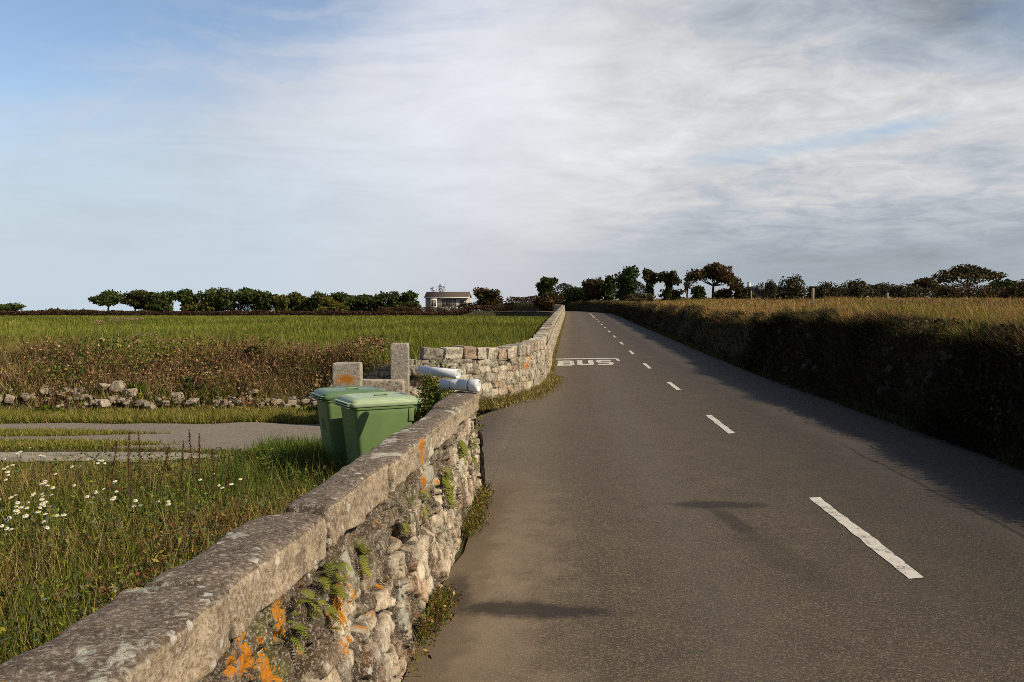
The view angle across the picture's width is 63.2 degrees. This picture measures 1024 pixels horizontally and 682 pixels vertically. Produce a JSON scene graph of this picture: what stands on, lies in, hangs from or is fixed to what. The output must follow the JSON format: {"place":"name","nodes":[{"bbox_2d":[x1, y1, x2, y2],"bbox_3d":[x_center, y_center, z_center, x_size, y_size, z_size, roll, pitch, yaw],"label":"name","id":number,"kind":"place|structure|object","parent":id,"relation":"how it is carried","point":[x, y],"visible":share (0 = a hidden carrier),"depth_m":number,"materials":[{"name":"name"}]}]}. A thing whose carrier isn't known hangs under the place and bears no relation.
{"place":"outdoors","nodes":[
{"label":"outdoors","id":0,"kind":"place"},
{"bbox_2d":[0,452,223,461],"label":"path","id":1,"kind":"structure","parent":0,"point":[25,456],"depth_m":11.18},
{"bbox_2d":[0,361,390,448],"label":"lane grass","id":2,"kind":"structure","parent":0,"point":[187,416],"depth_m":14.38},
{"bbox_2d":[113,430,349,528],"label":"bin side grass","id":3,"kind":"structure","parent":0,"point":[315,446],"depth_m":8.79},
{"bbox_2d":[0,395,540,488],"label":"driveway","id":4,"kind":"structure","parent":0,"point":[499,427],"depth_m":13.02,"materials":[{"name":"asphalt"}]},
{"bbox_2d":[0,298,1023,678],"bbox_3d":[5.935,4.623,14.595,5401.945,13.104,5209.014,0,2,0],"label":"ground","id":5,"kind":"structure","parent":0,"point":[524,308],"depth_m":16.05,"materials":[{"name":"plant"}]},
{"bbox_2d":[0,302,26,314],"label":"tree","id":6,"kind":"object","parent":5,"relation":"on","point":[15,306],"visible":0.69,"depth_m":163.50,"materials":[{"name":"green plant"}]},
{"bbox_2d":[32,404,64,413],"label":"bramble","id":7,"kind":"object","parent":5,"relation":"on","point":[51,408],"visible":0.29,"depth_m":15.28,"materials":[{"name":"green plant"}]},
{"bbox_2d":[97,399,109,408],"bbox_3d":[-7.774,1.196,15.827,0.160,0.175,0.200,-17,-6,30],"label":"stone","id":8,"kind":"object","parent":5,"relation":"on","point":[102,403],"visible":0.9,"depth_m":15.77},
{"bbox_2d":[88,289,123,310],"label":"tree","id":9,"kind":"object","parent":5,"relation":"on","point":[108,298],"visible":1,"depth_m":138.38,"materials":[{"name":"green plant"}]},
{"bbox_2d":[104,441,119,501],"bbox_3d":[-4.070,1.328,8.415,0.209,0.652,0.220,-1,3,-28],"label":"dock stalk","id":10,"kind":"object","parent":5,"relation":"on","point":[113,465],"visible":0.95,"depth_m":8.38,"materials":[{"name":"brown plant"}]},
{"bbox_2d":[109,380,125,392],"bbox_3d":[-7.845,0.902,16.591,0.299,0.265,0.195,6,-9,12],"label":"stone","id":11,"kind":"object","parent":5,"relation":"on","point":[118,385],"visible":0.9,"depth_m":16.51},
{"bbox_2d":[114,432,132,503],"bbox_3d":[-3.891,1.282,8.358,0.221,0.748,0.202,0,2,-2],"label":"dock stalk","id":12,"kind":"object","parent":5,"relation":"on","point":[128,471],"visible":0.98,"depth_m":8.34,"materials":[{"name":"brown plant"}]},
{"bbox_2d":[122,388,137,397],"bbox_3d":[-7.549,1.024,16.409,0.340,0.182,0.200,-4,1,29],"label":"stone","id":13,"kind":"object","parent":5,"relation":"on","point":[130,391],"visible":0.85,"depth_m":16.33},
{"bbox_2d":[122,289,147,310],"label":"tree","id":14,"kind":"object","parent":5,"relation":"on","point":[135,299],"visible":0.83,"depth_m":142.87,"materials":[{"name":"green plant"}]},
{"bbox_2d":[126,382,145,393],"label":"bramble","id":15,"kind":"object","parent":5,"relation":"on","point":[136,386],"visible":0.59,"depth_m":16.56,"materials":[{"name":"green plant"}]},
{"bbox_2d":[129,434,147,492],"bbox_3d":[-3.946,1.319,8.767,0.224,0.674,0.206,-2,3,-42],"label":"dock stalk","id":16,"kind":"object","parent":5,"relation":"on","point":[139,453],"visible":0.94,"depth_m":8.78,"materials":[{"name":"brown plant"}]},
{"bbox_2d":[142,290,176,314],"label":"tree","id":17,"kind":"object","parent":5,"relation":"on","point":[160,302],"visible":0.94,"depth_m":140.59,"materials":[{"name":"green plant"}]},
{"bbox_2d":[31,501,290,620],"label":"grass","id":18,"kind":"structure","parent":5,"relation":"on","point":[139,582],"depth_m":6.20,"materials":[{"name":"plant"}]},
{"bbox_2d":[152,447,169,494],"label":"dock stalk","id":19,"kind":"object","parent":5,"relation":"on","point":[165,463],"visible":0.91,"depth_m":8.42,"materials":[{"name":"brown plant"}]},
{"bbox_2d":[0,437,348,663],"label":"verge grass","id":20,"kind":"structure","parent":5,"relation":"on","point":[88,526],"depth_m":6.76,"materials":[{"name":"plant"}]},
{"bbox_2d":[170,392,185,401],"bbox_3d":[-6.549,1.104,16.342,0.242,0.209,0.199,-14,-14,5],"label":"stone","id":21,"kind":"object","parent":5,"relation":"on","point":[179,395],"visible":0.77,"depth_m":16.26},
{"bbox_2d":[170,288,200,313],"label":"tree","id":22,"kind":"object","parent":5,"relation":"on","point":[185,295],"visible":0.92,"depth_m":145.96,"materials":[{"name":"green plant"}]},
{"bbox_2d":[179,440,191,499],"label":"dock stalk","id":23,"kind":"object","parent":5,"relation":"on","point":[182,464],"visible":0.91,"depth_m":7.85,"materials":[{"name":"brown plant"}]},
{"bbox_2d":[179,301,198,311],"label":"tree","id":24,"kind":"object","parent":5,"relation":"on","point":[190,306],"visible":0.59,"depth_m":146.37,"materials":[{"name":"green plant"}]},
{"bbox_2d":[181,375,202,398],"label":"bramble","id":25,"kind":"object","parent":5,"relation":"on","point":[188,379],"visible":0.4,"depth_m":16.61,"materials":[{"name":"green plant"}]},
{"bbox_2d":[187,429,207,494],"bbox_3d":[-3.166,1.268,8.379,0.220,0.770,0.202,-1,3,-27],"label":"dock stalk","id":26,"kind":"object","parent":5,"relation":"on","point":[191,457],"visible":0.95,"depth_m":8.37,"materials":[{"name":"brown plant"}]},
{"bbox_2d":[200,297,219,314],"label":"tree","id":27,"kind":"object","parent":5,"relation":"on","point":[204,305],"visible":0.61,"depth_m":140.13,"materials":[{"name":"green plant"}]},
{"bbox_2d":[210,448,217,501],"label":"dock stalk","id":28,"kind":"object","parent":5,"relation":"on","point":[213,471],"visible":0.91,"depth_m":7.87,"materials":[{"name":"brown plant"}]},
{"bbox_2d":[194,287,240,311],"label":"tree","id":29,"kind":"object","parent":5,"relation":"on","point":[227,298],"visible":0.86,"depth_m":140.79,"materials":[{"name":"green plant"}]},
{"bbox_2d":[225,453,231,505],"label":"dock stalk","id":30,"kind":"object","parent":5,"relation":"on","point":[228,478],"visible":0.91,"depth_m":7.94,"materials":[{"name":"brown plant"}]},
{"bbox_2d":[0,391,485,681],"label":"stone wall","id":31,"kind":"structure","parent":5,"relation":"on","point":[222,609],"depth_m":3.16,"materials":[{"name":"stone"}]},
{"bbox_2d":[287,598,311,659],"bbox_3d":[-0.741,1.016,2.929,0.082,0.211,0.224,0,2,0],"label":"fern","id":32,"kind":"object","parent":31,"relation":"attached to","point":[298,628],"visible":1,"depth_m":2.91,"materials":[{"name":"green plant"}]},
{"bbox_2d":[302,589,328,626],"bbox_3d":[-0.731,1.008,3.084,0.082,0.232,0.272,0,2,0],"label":"fern","id":33,"kind":"object","parent":31,"relation":"attached to","point":[309,593],"visible":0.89,"depth_m":3.08,"materials":[{"name":"green plant"}]},
{"bbox_2d":[317,576,332,604],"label":"fern","id":34,"kind":"object","parent":31,"relation":"attached to","point":[325,583],"visible":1,"depth_m":3.18,"materials":[{"name":"green plant"}]},
{"bbox_2d":[325,587,343,629],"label":"fern","id":35,"kind":"object","parent":31,"relation":"attached to","point":[331,610],"visible":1,"depth_m":3.25,"materials":[{"name":"green plant"}]},
{"bbox_2d":[323,558,351,599],"bbox_3d":[-0.696,0.974,3.360,0.096,0.188,0.173,1,2,15],"label":"fern","id":36,"kind":"object","parent":31,"relation":"attached to","point":[338,585],"visible":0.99,"depth_m":3.34,"materials":[{"name":"green plant"}]},
{"bbox_2d":[359,544,374,578],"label":"fern","id":37,"kind":"object","parent":31,"relation":"attached to","point":[365,571],"visible":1,"depth_m":3.74,"materials":[{"name":"green plant"}]},
{"bbox_2d":[400,515,413,536],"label":"fern","id":38,"kind":"object","parent":31,"relation":"attached to","point":[406,525],"visible":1,"depth_m":4.56,"materials":[{"name":"green plant"}]},
{"bbox_2d":[427,384,442,410],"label":"shrub","id":39,"kind":"object","parent":31,"relation":"on","point":[434,398],"visible":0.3,"depth_m":7.89,"materials":[{"name":"green plant"}]},
{"bbox_2d":[441,467,456,498],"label":"fern","id":40,"kind":"object","parent":31,"relation":"attached to","point":[446,484],"visible":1,"depth_m":5.86,"materials":[{"name":"green plant"}]},
{"bbox_2d":[445,488,457,510],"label":"fern","id":41,"kind":"object","parent":31,"relation":"attached to","point":[449,499],"visible":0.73,"depth_m":5.94,"materials":[{"name":"green plant"}]},
{"bbox_2d":[439,379,480,391],"bbox_3d":[-0.488,0.415,7.822,0.385,0.121,0.120,1,2,18],"label":"plastic pipe","id":42,"kind":"object","parent":31,"relation":"on","point":[471,385],"visible":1,"depth_m":7.78,"materials":[{"name":"white plastic"}]},
{"bbox_2d":[417,366,460,377],"bbox_3d":[-0.713,0.302,8.118,0.499,0.103,0.086,2,3,37],"label":"plastic pipe","id":43,"kind":"object","parent":42,"relation":"on","point":[440,372],"visible":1,"depth_m":8.07,"materials":[{"name":"white plastic"}]},
{"bbox_2d":[458,440,469,465],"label":"fern","id":44,"kind":"object","parent":31,"relation":"attached to","point":[463,447],"visible":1,"depth_m":6.71,"materials":[{"name":"green plant"}]},
{"bbox_2d":[234,287,252,310],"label":"tree","id":45,"kind":"object","parent":5,"relation":"on","point":[240,301],"visible":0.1,"depth_m":151.05,"materials":[{"name":"green plant"}]},
{"bbox_2d":[236,289,273,312],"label":"tree","id":46,"kind":"object","parent":5,"relation":"on","point":[259,300],"visible":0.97,"depth_m":141.34,"materials":[{"name":"green plant"}]},
{"bbox_2d":[244,345,268,361],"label":"bramble","id":47,"kind":"object","parent":5,"relation":"on","point":[254,348],"visible":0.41,"depth_m":17.81,"materials":[{"name":"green plant"}]},
{"bbox_2d":[0,295,539,315],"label":"hedge","id":48,"kind":"object","parent":5,"relation":"on","point":[457,312],"visible":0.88,"depth_m":131.32,"materials":[{"name":"green plant"}]},
{"bbox_2d":[0,322,543,412],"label":"bank weeds","id":49,"kind":"object","parent":5,"relation":"on","point":[73,350],"visible":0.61,"depth_m":17.27,"materials":[{"name":"brown plant"}]},
{"bbox_2d":[0,311,550,407],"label":"field grass","id":50,"kind":"structure","parent":5,"relation":"on","point":[325,329],"depth_m":32.10,"materials":[{"name":"plant"}]},
{"bbox_2d":[271,294,289,314],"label":"tree","id":51,"kind":"object","parent":5,"relation":"on","point":[281,302],"visible":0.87,"depth_m":141.94,"materials":[{"name":"green plant"}]},
{"bbox_2d":[287,291,307,314],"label":"tree","id":52,"kind":"object","parent":5,"relation":"on","point":[296,298],"visible":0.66,"depth_m":147.37,"materials":[{"name":"green plant"}]},
{"bbox_2d":[297,405,317,414],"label":"bramble","id":53,"kind":"object","parent":5,"relation":"on","point":[308,408],"visible":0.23,"depth_m":15.16,"materials":[{"name":"green plant"}]},
{"bbox_2d":[197,300,419,314],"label":"hedge","id":54,"kind":"object","parent":5,"relation":"on","point":[271,308],"visible":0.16,"depth_m":151.83,"materials":[{"name":"green plant"}]},
{"bbox_2d":[298,290,329,310],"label":"tree","id":55,"kind":"object","parent":5,"relation":"on","point":[313,303],"visible":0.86,"depth_m":145.49,"materials":[{"name":"green plant"}]},
{"bbox_2d":[315,296,349,315],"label":"tree","id":56,"kind":"object","parent":5,"relation":"on","point":[330,303],"visible":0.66,"depth_m":142.04,"materials":[{"name":"green plant"}]},
{"bbox_2d":[328,291,353,301],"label":"tree","id":57,"kind":"object","parent":5,"relation":"on","point":[338,296],"visible":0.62,"depth_m":154.89,"materials":[{"name":"green plant"}]},
{"bbox_2d":[332,362,362,386],"bbox_3d":[-2.760,0.951,13.999,0.459,1.189,0.350,0,2,-3],"label":"gate post","id":58,"kind":"object","parent":5,"relation":"on","point":[346,374],"visible":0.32,"depth_m":13.81,"materials":[{"name":"stone"}]},
{"bbox_2d":[309,386,390,468],"bbox_3d":[-1.860,1.067,9.600,0.840,1.087,0.596,-1,3,-26],"label":"wheelie bin","id":59,"kind":"object","parent":5,"relation":"on","point":[331,424],"visible":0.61,"depth_m":9.30,"materials":[{"name":"green plastic"}]},
{"bbox_2d":[339,293,384,310],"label":"tree","id":60,"kind":"object","parent":5,"relation":"on","point":[365,300],"visible":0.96,"depth_m":148.86,"materials":[{"name":"green plant"}]},
{"bbox_2d":[333,392,423,463],"bbox_3d":[-1.430,1.095,8.900,0.840,1.087,0.596,-1,3,-28],"label":"wheelie bin","id":61,"kind":"object","parent":5,"relation":"on","point":[371,420],"visible":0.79,"depth_m":8.65,"materials":[{"name":"green plastic"}]},
{"bbox_2d":[363,379,404,392],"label":"stone sill","id":62,"kind":"structure","parent":5,"relation":"on","point":[394,385],"depth_m":14.20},
{"bbox_2d":[368,291,402,312],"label":"tree","id":63,"kind":"object","parent":5,"relation":"on","point":[392,299],"visible":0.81,"depth_m":150.79,"materials":[{"name":"green plant"}]},
{"bbox_2d":[391,343,409,394],"bbox_3d":[-1.960,0.778,14.592,0.310,1.490,0.280,0,2,-3],"label":"gate post","id":64,"kind":"object","parent":5,"relation":"on","point":[400,368],"visible":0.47,"depth_m":14.44,"materials":[{"name":"stone"}]},
{"bbox_2d":[398,290,421,315],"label":"tree","id":65,"kind":"object","parent":5,"relation":"on","point":[409,296],"visible":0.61,"depth_m":152.28,"materials":[{"name":"green plant"}]},
{"bbox_2d":[378,302,486,315],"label":"hedge","id":66,"kind":"object","parent":5,"relation":"on","point":[397,308],"visible":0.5,"depth_m":149.60,"materials":[{"name":"green plant"}]},
{"bbox_2d":[329,304,564,420],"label":"stone wall","id":67,"kind":"structure","parent":5,"relation":"on","point":[499,370],"depth_m":15.73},
{"bbox_2d":[412,356,483,446],"bbox_3d":[-0.697,0.908,9.067,0.811,1.523,0.739,0,2,0],"label":"shrub","id":68,"kind":"object","parent":5,"relation":"on","point":[424,410],"visible":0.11,"depth_m":8.94,"materials":[{"name":"green plant"}]},
{"bbox_2d":[424,292,471,311],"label":"bungalow","id":69,"kind":"object","parent":5,"relation":"on","point":[441,299],"visible":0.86,"depth_m":169.81,"materials":[{"name":"paint"}]},
{"bbox_2d":[441,298,456,306],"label":"window","id":70,"kind":"structure","parent":69,"relation":"in","point":[445,302],"depth_m":169.82,"materials":[{"name":"glass"}]},
{"bbox_2d":[473,287,504,305],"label":"tree","id":71,"kind":"object","parent":5,"relation":"on","point":[488,297],"visible":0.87,"depth_m":146.72,"materials":[{"name":"green plant"}]},
{"bbox_2d":[414,313,567,414],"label":"wall verge grass","id":72,"kind":"structure","parent":5,"relation":"on","point":[550,381],"depth_m":16.39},
{"bbox_2d":[535,276,558,297],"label":"tree","id":73,"kind":"object","parent":5,"relation":"on","point":[544,285],"visible":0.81,"depth_m":117.24,"materials":[{"name":"green plant"}]},
{"bbox_2d":[531,289,565,310],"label":"tree","id":74,"kind":"object","parent":5,"relation":"on","point":[550,300],"visible":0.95,"depth_m":114.94,"materials":[{"name":"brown plant"}]},
{"bbox_2d":[581,277,603,300],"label":"tree","id":75,"kind":"object","parent":5,"relation":"on","point":[592,287],"visible":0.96,"depth_m":117.08,"materials":[{"name":"green plant"}]},
{"bbox_2d":[553,281,645,304],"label":"hedge","id":76,"kind":"object","parent":5,"relation":"on","point":[573,291],"visible":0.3,"depth_m":120.75,"materials":[{"name":"green plant"}]},
{"bbox_2d":[600,275,616,300],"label":"tree","id":77,"kind":"object","parent":5,"relation":"on","point":[608,289],"visible":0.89,"depth_m":115.36,"materials":[{"name":"green plant"}]},
{"bbox_2d":[610,265,640,299],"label":"tree","id":78,"kind":"object","parent":5,"relation":"on","point":[625,280],"visible":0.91,"depth_m":110.75,"materials":[{"name":"green plant"}]},
{"bbox_2d":[623,292,655,301],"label":"scrub bush","id":79,"kind":"object","parent":5,"relation":"on","point":[646,297],"visible":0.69,"depth_m":91.56,"materials":[{"name":"green plant"}]},
{"bbox_2d":[641,267,657,295],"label":"tree","id":80,"kind":"object","parent":5,"relation":"on","point":[650,280],"visible":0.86,"depth_m":103.45,"materials":[{"name":"green plant"}]},
{"bbox_2d":[655,270,681,300],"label":"tree","id":81,"kind":"object","parent":5,"relation":"on","point":[670,279],"visible":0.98,"depth_m":101.43,"materials":[{"name":"green plant"}]},
{"bbox_2d":[658,289,684,300],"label":"tree","id":82,"kind":"object","parent":5,"relation":"on","point":[676,294],"visible":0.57,"depth_m":103.20,"materials":[{"name":"green plant"}]},
{"bbox_2d":[683,272,697,298],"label":"tree","id":83,"kind":"object","parent":5,"relation":"on","point":[687,284],"visible":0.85,"depth_m":102.56,"materials":[{"name":"green plant"}]},
{"bbox_2d":[690,285,706,299],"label":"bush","id":84,"kind":"object","parent":5,"relation":"on","point":[698,292],"visible":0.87,"depth_m":94.49,"materials":[{"name":"green plant"}]},
{"bbox_2d":[686,262,741,297],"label":"tree","id":85,"kind":"object","parent":5,"relation":"on","point":[718,272],"visible":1,"depth_m":95.10,"materials":[{"name":"green plant"}]},
{"bbox_2d":[712,288,732,298],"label":"bush","id":86,"kind":"object","parent":5,"relation":"on","point":[723,293],"visible":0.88,"depth_m":92.13,"materials":[{"name":"green plant"}]},
{"bbox_2d":[727,281,745,298],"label":"tree","id":87,"kind":"object","parent":5,"relation":"on","point":[736,287],"visible":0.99,"depth_m":91.51,"materials":[{"name":"green plant"}]},
{"bbox_2d":[733,287,757,298],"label":"scrub bush","id":88,"kind":"object","parent":5,"relation":"on","point":[746,293],"visible":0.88,"depth_m":91.54,"materials":[{"name":"green plant"}]},
{"bbox_2d":[746,282,764,297],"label":"cottage","id":89,"kind":"structure","parent":5,"relation":"on","point":[752,288],"depth_m":98.97,"materials":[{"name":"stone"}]},
{"bbox_2d":[755,279,787,300],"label":"scrub bush","id":90,"kind":"object","parent":5,"relation":"on","point":[771,291],"visible":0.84,"depth_m":71.58,"materials":[{"name":"green plant"}]},
{"bbox_2d":[561,299,1023,470],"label":"hedge","id":91,"kind":"object","parent":5,"relation":"on","point":[853,401],"visible":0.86,"depth_m":13.77,"materials":[{"name":"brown plant"}]},
{"bbox_2d":[777,274,810,299],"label":"scrub bush","id":92,"kind":"object","parent":5,"relation":"on","point":[795,289],"visible":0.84,"depth_m":71.63,"materials":[{"name":"green plant"}]},
{"bbox_2d":[579,289,1023,354],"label":"bank top grass","id":93,"kind":"structure","parent":5,"relation":"on","point":[967,308],"depth_m":26.95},
{"bbox_2d":[805,284,829,298],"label":"scrub bush","id":94,"kind":"object","parent":5,"relation":"on","point":[818,289],"visible":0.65,"depth_m":71.77,"materials":[{"name":"green plant"}]},
{"bbox_2d":[814,281,849,298],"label":"scrub bush","id":95,"kind":"object","parent":5,"relation":"on","point":[838,291],"visible":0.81,"depth_m":71.41,"materials":[{"name":"green plant"}]},
{"bbox_2d":[843,278,873,298],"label":"scrub bush","id":96,"kind":"object","parent":5,"relation":"on","point":[857,289],"visible":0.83,"depth_m":71.47,"materials":[{"name":"green plant"}]},
{"bbox_2d":[868,283,886,297],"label":"tree","id":97,"kind":"object","parent":5,"relation":"on","point":[875,286],"visible":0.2,"depth_m":83.53,"materials":[{"name":"green plant"}]},
{"bbox_2d":[781,285,1007,298],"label":"hedge","id":98,"kind":"object","parent":5,"relation":"on","point":[1001,288],"visible":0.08,"depth_m":77.72,"materials":[{"name":"green plant"}]},
{"bbox_2d":[877,282,913,298],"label":"scrub bush","id":99,"kind":"object","parent":5,"relation":"on","point":[899,291],"visible":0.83,"depth_m":71.55,"materials":[{"name":"green plant"}]},
{"bbox_2d":[905,286,927,297],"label":"scrub bush","id":100,"kind":"object","parent":5,"relation":"on","point":[917,292],"visible":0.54,"depth_m":71.53,"materials":[{"name":"green plant"}]},
{"bbox_2d":[907,277,940,296],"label":"tree","id":101,"kind":"object","parent":5,"relation":"on","point":[924,282],"visible":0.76,"depth_m":79.39,"materials":[{"name":"green plant"}]},
{"bbox_2d":[924,283,971,298],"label":"scrub bush","id":102,"kind":"object","parent":5,"relation":"on","point":[945,289],"visible":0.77,"depth_m":71.35,"materials":[{"name":"green plant"}]},
{"bbox_2d":[929,264,1007,285],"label":"tree","id":103,"kind":"object","parent":5,"relation":"on","point":[975,273],"visible":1,"depth_m":80.92,"materials":[{"name":"green plant"}]},
{"bbox_2d":[956,282,1006,298],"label":"scrub bush","id":104,"kind":"object","parent":5,"relation":"on","point":[981,293],"visible":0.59,"depth_m":71.52,"materials":[{"name":"green plant"}]},
{"bbox_2d":[988,278,1023,295],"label":"tree","id":105,"kind":"object","parent":5,"relation":"on","point":[1006,283],"visible":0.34,"depth_m":85.73,"materials":[{"name":"green plant"}]},
{"bbox_2d":[996,279,1023,298],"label":"scrub bush","id":106,"kind":"object","parent":5,"relation":"on","point":[1016,290],"visible":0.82,"depth_m":71.29,"materials":[{"name":"green plant"}]},
{"bbox_2d":[0,0,1023,311],"label":"sky","id":107,"kind":"structure","parent":0,"point":[351,147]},
{"bbox_2d":[402,311,1023,681],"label":"road","id":108,"kind":"structure","parent":0,"point":[662,508],"depth_m":6.13,"materials":[{"name":"asphalt"}]},
{"bbox_2d":[406,481,493,671],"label":"wall foot weeds","id":109,"kind":"object","parent":108,"relation":"on","point":[440,600],"depth_m":4.84,"materials":[{"name":"green plant"}]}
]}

